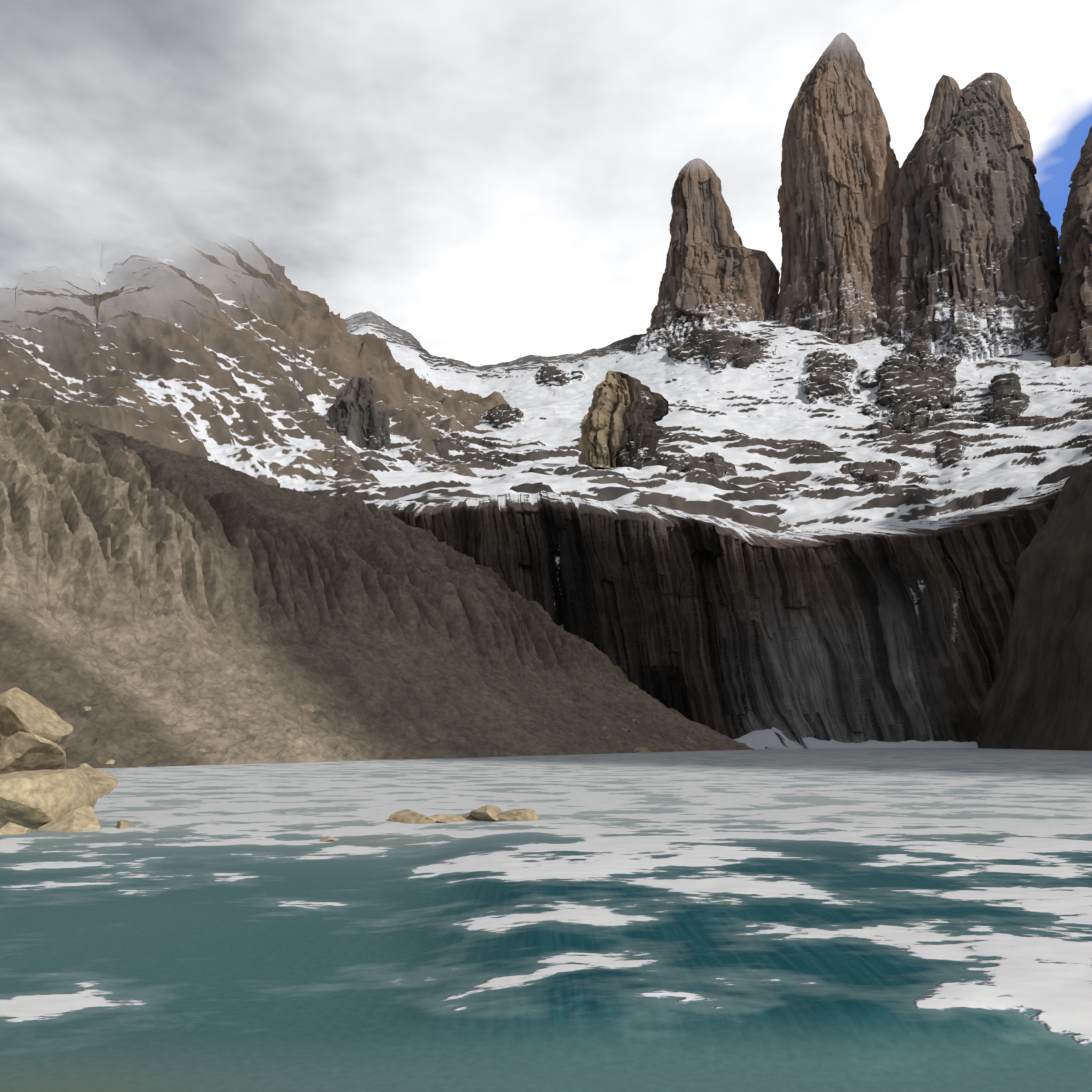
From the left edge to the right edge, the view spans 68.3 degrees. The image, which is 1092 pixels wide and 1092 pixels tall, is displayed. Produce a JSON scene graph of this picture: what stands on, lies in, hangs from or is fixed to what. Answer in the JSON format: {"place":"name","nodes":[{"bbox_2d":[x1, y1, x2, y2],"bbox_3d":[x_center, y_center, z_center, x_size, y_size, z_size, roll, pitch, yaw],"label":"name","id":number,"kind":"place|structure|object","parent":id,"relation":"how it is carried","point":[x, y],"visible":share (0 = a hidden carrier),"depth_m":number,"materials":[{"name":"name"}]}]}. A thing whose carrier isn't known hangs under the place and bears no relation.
{"place":"outdoors","nodes":[
{"label":"outdoors","id":0,"kind":"place"},
{"bbox_2d":[0,238,507,487],"bbox_3d":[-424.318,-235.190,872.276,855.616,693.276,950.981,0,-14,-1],"label":"mountain","id":1,"kind":"structure","parent":0,"point":[254,368],"depth_m":715.28,"materials":[{"name":"brown stone"}]},
{"bbox_2d":[327,377,393,450],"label":"rock outcrop","id":2,"kind":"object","parent":1,"relation":"on","point":[357,416],"depth_m":780.98,"materials":[{"name":"stone"}]},
{"bbox_2d":[0,400,754,768],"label":"moraine slope","id":3,"kind":"structure","parent":0,"point":[162,606],"depth_m":174.20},
{"bbox_2d":[105,759,114,764],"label":"rock","id":4,"kind":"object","parent":3,"relation":"on","point":[111,761],"depth_m":99.99,"materials":[{"name":"stone"}]},
{"bbox_2d":[198,748,206,752],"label":"rock","id":5,"kind":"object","parent":3,"relation":"on","point":[202,750],"depth_m":113.76,"materials":[{"name":"stone"}]},
{"bbox_2d":[298,704,315,711],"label":"rock","id":6,"kind":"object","parent":3,"relation":"on","point":[310,707],"depth_m":147.74,"materials":[{"name":"stone"}]},
{"bbox_2d":[426,738,436,743],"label":"rock","id":7,"kind":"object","parent":3,"relation":"on","point":[432,740],"depth_m":158.18,"materials":[{"name":"stone"}]},
{"bbox_2d":[616,741,625,745],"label":"rock","id":8,"kind":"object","parent":3,"relation":"on","point":[622,743],"depth_m":215.77,"materials":[{"name":"stone"}]},
{"bbox_2d":[633,747,649,752],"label":"rock","id":9,"kind":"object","parent":3,"relation":"on","point":[643,749],"depth_m":213.83,"materials":[{"name":"stone"}]},
{"bbox_2d":[685,739,696,744],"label":"rock","id":10,"kind":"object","parent":3,"relation":"on","point":[693,741],"depth_m":255.63,"materials":[{"name":"stone"}]},
{"bbox_2d":[0,748,1091,1091],"bbox_3d":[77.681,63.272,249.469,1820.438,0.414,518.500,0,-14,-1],"label":"lake","id":11,"kind":"structure","parent":0,"point":[838,920],"depth_m":14.08,"materials":[{"name":"teal liquid"}]},
{"bbox_2d":[0,822,33,834],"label":"shore boulder","id":12,"kind":"object","parent":11,"relation":"on","point":[9,828],"visible":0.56,"depth_m":29.69,"materials":[{"name":"stone"}]},
{"bbox_2d":[0,768,96,828],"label":"shore boulder","id":13,"kind":"object","parent":11,"relation":"on","point":[36,799],"visible":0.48,"depth_m":31.23,"materials":[{"name":"stone"}]},
{"bbox_2d":[0,729,65,773],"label":"shore boulder","id":14,"kind":"object","parent":13,"relation":"on","point":[21,750],"visible":0.75,"depth_m":34.28,"materials":[{"name":"stone"}]},
{"bbox_2d":[0,687,72,744],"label":"shore boulder","id":15,"kind":"object","parent":14,"relation":"on","point":[22,710],"visible":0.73,"depth_m":36.68,"materials":[{"name":"stone"}]},
{"bbox_2d":[74,766,118,798],"bbox_3d":[-20.199,10.297,34.840,1.424,1.492,3.089,-12,-18,40],"label":"shore boulder","id":16,"kind":"object","parent":13,"relation":"on","point":[102,783],"visible":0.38,"depth_m":35.02,"materials":[{"name":"stone"}]},
{"bbox_2d":[38,805,101,831],"bbox_3d":[-18.443,10.905,31.105,2.206,1.550,1.778,-12,-18,40],"label":"shore boulder","id":17,"kind":"object","parent":11,"relation":"on","point":[83,818],"visible":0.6,"depth_m":31.05,"materials":[{"name":"stone"}]},
{"bbox_2d":[117,820,136,828],"bbox_3d":[-16.619,11.193,31.959,0.766,0.585,1.031,9,-16,-32],"label":"shore boulder","id":18,"kind":"object","parent":11,"relation":"on","point":[123,824],"visible":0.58,"depth_m":31.72,"materials":[{"name":"stone"}]},
{"bbox_2d":[320,836,339,841],"bbox_3d":[-7.461,10.247,27.912,0.642,0.380,1.098,-4,-14,16],"label":"lake rock","id":19,"kind":"object","parent":11,"relation":"on","point":[326,838],"visible":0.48,"depth_m":27.58,"materials":[{"name":"stone"}]},
{"bbox_2d":[388,809,435,823],"bbox_3d":[-5.752,11.702,34.158,1.548,0.861,2.858,7,-15,-28],"label":"lake rock","id":20,"kind":"object","parent":11,"relation":"on","point":[406,816],"visible":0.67,"depth_m":33.98,"materials":[{"name":"stone"}]},
{"bbox_2d":[426,814,467,822],"bbox_3d":[-4.224,11.656,33.931,1.077,0.651,1.619,-10,-17,35],"label":"lake rock","id":21,"kind":"object","parent":11,"relation":"on","point":[443,818],"visible":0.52,"depth_m":33.79,"materials":[{"name":"stone"}]},
{"bbox_2d":[461,812,474,819],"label":"lake rock","id":22,"kind":"object","parent":11,"relation":"on","point":[467,816],"visible":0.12,"depth_m":34.79,"materials":[{"name":"stone"}]},
{"bbox_2d":[470,805,502,821],"bbox_3d":[-2.582,11.668,34.552,1.662,1.077,1.942,0,-14,-1],"label":"lake rock","id":23,"kind":"object","parent":11,"relation":"on","point":[488,813],"visible":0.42,"depth_m":34.23,"materials":[{"name":"stone"}]},
{"bbox_2d":[497,809,539,820],"bbox_3d":[-1.233,11.657,34.244,2.118,0.888,0.982,7,-15,-27],"label":"lake rock","id":24,"kind":"object","parent":11,"relation":"on","point":[521,815],"visible":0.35,"depth_m":33.96,"materials":[{"name":"stone"}]},
{"bbox_2d":[0,0,1091,366],"label":"sky","id":25,"kind":"structure","parent":0,"point":[490,181],"materials":[{"name":"white"}]},
{"bbox_2d":[280,311,1091,537],"bbox_3d":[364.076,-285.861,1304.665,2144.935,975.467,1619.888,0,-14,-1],"label":"snowfield","id":26,"kind":"structure","parent":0,"point":[773,426],"depth_m":1006.14,"materials":[{"name":"white snow"}]},
{"bbox_2d":[578,370,668,469],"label":"rock outcrop","id":27,"kind":"object","parent":26,"relation":"on","point":[619,427],"visible":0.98,"depth_m":707.22,"materials":[{"name":"brown stone"}]},
{"bbox_2d":[774,33,899,344],"bbox_3d":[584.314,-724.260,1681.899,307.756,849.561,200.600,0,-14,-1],"label":"tower","id":28,"kind":"structure","parent":26,"relation":"on","point":[840,168],"depth_m":1617.86,"materials":[{"name":"stone"}]},
{"bbox_2d":[1045,126,1091,367],"bbox_3d":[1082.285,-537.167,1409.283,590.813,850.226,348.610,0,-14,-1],"label":"rock spire","id":29,"kind":"structure","parent":26,"relation":"on","point":[1070,335],"depth_m":1369.54,"materials":[{"name":"stone"}]},
{"bbox_2d":[635,158,779,354],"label":"tower","id":30,"kind":"structure","parent":0,"point":[717,275],"depth_m":1684.86,"materials":[{"name":"stone"}]},
{"bbox_2d":[363,477,1068,748],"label":"cliff wall","id":31,"kind":"structure","parent":0,"point":[883,633],"depth_m":352.36,"materials":[{"name":"grey stone"}]},
{"bbox_2d":[734,727,977,748],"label":"snow patch","id":32,"kind":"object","parent":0,"point":[759,739],"depth_m":318.28,"materials":[{"name":"white snow"}]},
{"bbox_2d":[888,72,1062,361],"bbox_3d":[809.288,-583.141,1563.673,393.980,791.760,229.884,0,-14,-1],"label":"tower","id":33,"kind":"structure","parent":0,"point":[973,246],"depth_m":1483.17,"materials":[{"name":"stone"}]},
{"bbox_2d":[918,74,961,169],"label":"rock spire","id":34,"kind":"structure","parent":33,"relation":"attached to","point":[947,93],"depth_m":1577.93,"materials":[{"name":"brown stone"}]},
{"bbox_2d":[976,459,1091,750],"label":"valley wall","id":35,"kind":"structure","parent":0,"point":[1038,695],"depth_m":308.53,"materials":[{"name":"brown stone"}]}
]}

